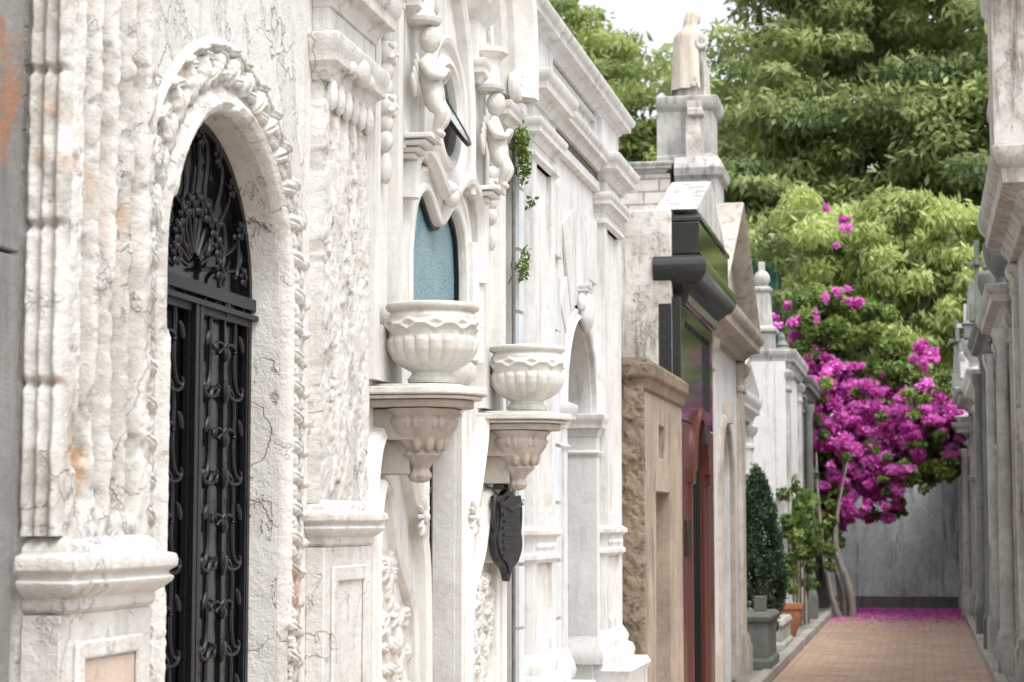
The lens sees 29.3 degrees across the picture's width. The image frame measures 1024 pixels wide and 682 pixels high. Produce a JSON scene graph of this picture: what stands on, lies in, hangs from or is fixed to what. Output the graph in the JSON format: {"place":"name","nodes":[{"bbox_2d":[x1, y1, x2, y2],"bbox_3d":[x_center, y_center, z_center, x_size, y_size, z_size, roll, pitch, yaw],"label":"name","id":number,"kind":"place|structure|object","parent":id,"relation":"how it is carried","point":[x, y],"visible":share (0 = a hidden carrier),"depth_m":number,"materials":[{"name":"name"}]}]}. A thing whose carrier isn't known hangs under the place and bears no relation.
{"place":"outdoors","nodes":[
{"label":"outdoors","id":0,"kind":"place"},
{"bbox_2d":[749,239,781,344],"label":"scaffold netting","id":1,"kind":"object","parent":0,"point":[772,284],"visible":0.03,"depth_m":40.24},
{"bbox_2d":[557,0,975,416],"label":"sky","id":2,"kind":"structure","parent":0,"point":[662,19],"materials":[{"name":"white"}]},
{"bbox_2d":[731,608,1023,681],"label":"side pavement","id":3,"kind":"structure","parent":0,"point":[754,673],"depth_m":19.96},
{"bbox_2d":[747,596,779,669],"bbox_3d":[2.578,3.069,20.744,0.428,0.735,1.226,-1,-5,12],"label":"planter","id":4,"kind":"object","parent":3,"relation":"on","point":[761,623],"visible":0.72,"depth_m":20.17,"materials":[{"name":"grey stone"}]},
{"bbox_2d":[776,614,792,650],"bbox_3d":[3.002,3.568,24.071,0.790,0.355,1.660,-1,-5,12],"label":"planter","id":5,"kind":"object","parent":3,"relation":"on","point":[784,638],"visible":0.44,"depth_m":23.52,"materials":[{"name":"white stone"}]},
{"bbox_2d":[768,603,803,635],"bbox_3d":[3.650,3.725,26.178,0.500,0.430,0.500,-1,-5,12],"label":"terracotta pot","id":6,"kind":"object","parent":3,"relation":"on","point":[794,610],"visible":0.5,"depth_m":26.00,"materials":[{"name":"ceramic"}]},
{"bbox_2d":[764,475,837,626],"bbox_3d":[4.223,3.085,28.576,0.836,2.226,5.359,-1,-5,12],"label":"potted shrub","id":7,"kind":"object","parent":3,"relation":"on","point":[804,536],"visible":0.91,"depth_m":27.91,"materials":[{"name":"green plant"}]},
{"bbox_2d":[772,608,992,681],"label":"brick path","id":8,"kind":"structure","parent":0,"point":[838,651],"depth_m":23.79,"materials":[{"name":"beige brick"}]},
{"bbox_2d":[772,203,966,617],"bbox_3d":[6.300,1.143,34.658,3.548,7.341,3.770,-1,-5,12],"label":"bougainvillea","id":9,"kind":"object","parent":8,"relation":"on","point":[868,453],"visible":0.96,"depth_m":34.15,"materials":[{"name":"purple plant"}]},
{"bbox_2d":[825,607,967,632],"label":"fallen petals","id":10,"kind":"object","parent":8,"relation":"on","point":[877,611],"visible":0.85,"depth_m":33.82,"materials":[{"name":"plant"}]},
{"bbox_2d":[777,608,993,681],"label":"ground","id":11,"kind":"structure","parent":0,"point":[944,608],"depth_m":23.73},
{"bbox_2d":[0,0,24,681],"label":"grey stone mausoleum","id":12,"kind":"structure","parent":11,"relation":"on","point":[12,14],"depth_m":4.21,"materials":[{"name":"grey stone"}]},
{"bbox_2d":[7,0,401,681],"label":"arched mausoleum","id":13,"kind":"structure","parent":11,"relation":"on","point":[191,434],"depth_m":5.46,"materials":[{"name":"stone"}]},
{"bbox_2d":[165,123,258,681],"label":"wrought iron door","id":14,"kind":"structure","parent":13,"relation":"in","point":[198,300],"depth_m":5.62,"materials":[{"name":"black metal"}]},
{"bbox_2d":[365,0,538,681],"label":"art nouveau mausoleum","id":15,"kind":"structure","parent":11,"relation":"on","point":[438,584],"depth_m":8.13,"materials":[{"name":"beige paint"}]},
{"bbox_2d":[403,0,450,159],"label":"cherub statue","id":16,"kind":"object","parent":15,"relation":"on","point":[429,76],"visible":0.97,"depth_m":7.39,"materials":[{"name":"stone"}]},
{"bbox_2d":[369,300,487,482],"bbox_3d":[-0.287,0.188,7.038,0.399,0.640,0.419,-1,-5,12],"label":"stone planter","id":17,"kind":"object","parent":15,"relation":"attached to","point":[432,345],"visible":0.99,"depth_m":6.93,"materials":[{"name":"stone"}]},
{"bbox_2d":[429,464,432,571],"bbox_3d":[-0.402,1.255,7.852,0.065,1.945,0.557,-1,-5,12],"label":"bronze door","id":18,"kind":"structure","parent":15,"relation":"in","point":[431,468],"depth_m":8.14,"materials":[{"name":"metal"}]},
{"bbox_2d":[414,204,453,300],"bbox_3d":[-0.340,-0.258,7.967,0.005,0.660,0.970,-1,-5,12],"label":"teal window pane","id":19,"kind":"structure","parent":15,"relation":"in","point":[433,250],"depth_m":8.04,"materials":[{"name":"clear glass"}]},
{"bbox_2d":[445,98,471,146],"bbox_3d":[-0.266,-0.945,8.031,0.191,0.303,0.344,-1,-5,12],"label":"pivot window","id":20,"kind":"structure","parent":15,"relation":"in","point":[455,123],"depth_m":8.03,"materials":[{"name":"metal"}]},
{"bbox_2d":[475,45,513,204],"bbox_3d":[-0.097,-0.933,8.599,0.201,0.700,0.263,-1,-5,12],"label":"cherub statue","id":21,"kind":"object","parent":15,"relation":"on","point":[495,136],"visible":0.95,"depth_m":8.55,"materials":[{"name":"stone"}]},
{"bbox_2d":[484,484,523,580],"bbox_3d":[-0.040,0.828,8.753,0.144,0.488,0.318,-1,-5,12],"label":"bronze plaque","id":22,"kind":"object","parent":15,"relation":"attached to","point":[504,549],"visible":0.89,"depth_m":8.69,"materials":[{"name":"black metal"}]},
{"bbox_2d":[475,344,571,490],"bbox_3d":[0.067,0.345,8.734,0.399,0.640,0.419,-1,-5,12],"label":"stone planter","id":23,"kind":"object","parent":15,"relation":"attached to","point":[526,380],"visible":0.99,"depth_m":8.63,"materials":[{"name":"stone"}]},
{"bbox_2d":[506,0,650,681],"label":"neoclassical mausoleum","id":24,"kind":"structure","parent":11,"relation":"on","point":[584,179],"depth_m":10.96,"materials":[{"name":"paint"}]},
{"bbox_2d":[511,137,515,681],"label":"downpipe","id":25,"kind":"object","parent":24,"relation":"attached to","point":[513,265],"visible":0.49,"depth_m":9.27,"materials":[{"name":"grey metal"}]},
{"bbox_2d":[508,245,532,283],"bbox_3d":[0.042,-0.364,9.317,0.107,0.192,0.090,-4,-7,36],"label":"wall fern","id":26,"kind":"object","parent":24,"relation":"attached to","point":[525,266],"depth_m":9.30,"materials":[{"name":"green plant"}]},
{"bbox_2d":[507,120,538,210],"bbox_3d":[0.045,-0.870,9.337,0.156,0.496,0.154,-1,-5,12],"label":"wall fern","id":27,"kind":"object","parent":24,"relation":"attached to","point":[522,152],"depth_m":9.33,"materials":[{"name":"green plant"}]},
{"bbox_2d":[621,357,688,681],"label":"brown stone tomb","id":28,"kind":"object","parent":11,"relation":"on","point":[653,396],"visible":0.21,"depth_m":12.62,"materials":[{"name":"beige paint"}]},
{"bbox_2d":[549,0,786,176],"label":"broadleaf tree","id":29,"kind":"object","parent":11,"relation":"on","point":[612,55],"visible":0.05,"depth_m":57.19,"materials":[{"name":"green plant"}]},
{"bbox_2d":[621,77,729,210],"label":"whitewashed brick mausoleum","id":30,"kind":"structure","parent":11,"relation":"on","point":[687,147],"depth_m":21.36,"materials":[{"name":"grey stone"}]},
{"bbox_2d":[671,10,710,95],"bbox_3d":[1.990,-3.198,21.977,0.437,1.043,0.458,-5,-7,43],"label":"robed figure statue","id":31,"kind":"object","parent":30,"relation":"on","point":[690,45],"visible":0.93,"depth_m":21.83,"materials":[{"name":"grey stone"}]},
{"bbox_2d":[621,181,736,681],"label":"black granite mausoleum","id":32,"kind":"structure","parent":11,"relation":"on","point":[678,300],"depth_m":14.61,"materials":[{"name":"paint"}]},
{"bbox_2d":[693,447,701,681],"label":"portal door","id":33,"kind":"structure","parent":32,"relation":"in","point":[696,487],"depth_m":15.42,"materials":[{"name":"wood"}]},
{"bbox_2d":[712,202,764,681],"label":"pedimented mausoleum","id":34,"kind":"structure","parent":11,"relation":"on","point":[738,339],"depth_m":18.79,"materials":[{"name":"white stone"}]},
{"bbox_2d":[745,358,761,608],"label":"white mausoleum","id":35,"kind":"structure","parent":11,"relation":"on","point":[753,404],"depth_m":23.02,"materials":[{"name":"stone"}]},
{"bbox_2d":[746,462,789,631],"bbox_3d":[2.760,2.491,21.962,0.697,2.281,0.710,-1,-5,12],"label":"cypress tree","id":36,"kind":"object","parent":11,"relation":"on","point":[765,568],"visible":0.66,"depth_m":21.84,"materials":[{"name":"green plant"}]},
{"bbox_2d":[721,151,822,328],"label":"broadleaf tree","id":37,"kind":"object","parent":11,"relation":"on","point":[764,193],"visible":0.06,"depth_m":45.78,"materials":[{"name":"green plant"}]},
{"bbox_2d":[749,349,808,620],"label":"white mausoleum","id":38,"kind":"structure","parent":11,"relation":"on","point":[780,375],"depth_m":27.87,"materials":[{"name":"stone"}]},
{"bbox_2d":[754,262,777,349],"bbox_3d":[3.644,-0.499,28.390,0.390,1.300,0.430,-1,-5,12],"label":"pinnacle monument","id":39,"kind":"object","parent":38,"relation":"on","point":[769,330],"visible":0.74,"depth_m":28.27,"materials":[{"name":"grey stone"}]},
{"bbox_2d":[749,202,813,346],"bbox_3d":[4.809,1.183,39.113,2.890,8.044,1.407,-1,-5,12],"label":"tree","id":40,"kind":"object","parent":11,"relation":"on","point":[772,242],"visible":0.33,"depth_m":39.19,"materials":[{"name":"green plant"}]},
{"bbox_2d":[750,602,840,681],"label":"kerb","id":41,"kind":"structure","parent":11,"relation":"on","point":[792,650],"depth_m":23.73,"materials":[{"name":"stone"}]},
{"bbox_2d":[617,0,981,435],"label":"distant trees","id":42,"kind":"object","parent":11,"relation":"on","point":[665,47],"depth_m":65.90,"materials":[{"name":"green plant"}]},
{"bbox_2d":[776,332,830,618],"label":"grey columned mausoleum","id":43,"kind":"structure","parent":11,"relation":"on","point":[812,393],"depth_m":31.05,"materials":[{"name":"white stone"}]},
{"bbox_2d":[645,0,989,351],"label":"broadleaf tree","id":44,"kind":"object","parent":11,"relation":"on","point":[915,117],"visible":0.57,"depth_m":47.75,"materials":[{"name":"green plant"}]},
{"bbox_2d":[748,181,1009,433],"bbox_3d":[8.259,1.136,40.861,7.573,8.655,6.699,-1,-5,12],"label":"pepper tree","id":45,"kind":"object","parent":11,"relation":"on","point":[880,262],"visible":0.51,"depth_m":39.61,"materials":[{"name":"green plant"}]},
{"bbox_2d":[829,444,963,596],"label":"wall","id":46,"kind":"structure","parent":11,"relation":"on","point":[915,552],"depth_m":36.76,"materials":[{"name":"grey concrete"}]},
{"bbox_2d":[835,596,958,607],"bbox_3d":[6.722,3.429,37.104,14.000,3.200,0.460,-1,-5,12],"label":"coping and skirting","id":47,"kind":"object","parent":11,"relation":"on","point":[911,601],"visible":0.1,"depth_m":36.64,"materials":[{"name":"grey concrete"}]},
{"bbox_2d":[903,123,989,327],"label":"broadleaf tree","id":48,"kind":"object","parent":11,"relation":"on","point":[977,162],"visible":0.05,"depth_m":43.56,"materials":[{"name":"green plant"}]},
{"bbox_2d":[950,404,973,616],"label":"white mausoleum","id":49,"kind":"structure","parent":11,"relation":"on","point":[961,425],"depth_m":33.52,"materials":[{"name":"stone"}]},
{"bbox_2d":[949,321,977,619],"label":"grey mausoleum","id":50,"kind":"structure","parent":11,"relation":"on","point":[960,401],"depth_m":32.15,"materials":[{"name":"beige stone"}]},
{"bbox_2d":[957,304,981,412],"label":"white mausoleum","id":51,"kind":"structure","parent":11,"relation":"on","point":[968,363],"depth_m":28.52,"materials":[{"name":"stone"}]},
{"bbox_2d":[961,241,993,648],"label":"dark stone mausoleum","id":52,"kind":"structure","parent":11,"relation":"on","point":[979,344],"depth_m":26.26,"materials":[{"name":"stone"}]},
{"bbox_2d":[964,610,1008,681],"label":"kerb","id":53,"kind":"structure","parent":11,"relation":"on","point":[990,660],"depth_m":22.55,"materials":[{"name":"stone"}]},
{"bbox_2d":[975,242,1018,674],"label":"grey mausoleum","id":54,"kind":"structure","parent":11,"relation":"on","point":[994,318],"depth_m":19.89,"materials":[{"name":"beige stone"}]},
{"bbox_2d":[977,0,1023,679],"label":"corniced mausoleum","id":55,"kind":"structure","parent":11,"relation":"on","point":[1000,223],"depth_m":16.88,"materials":[{"name":"grey stone"}]}
]}

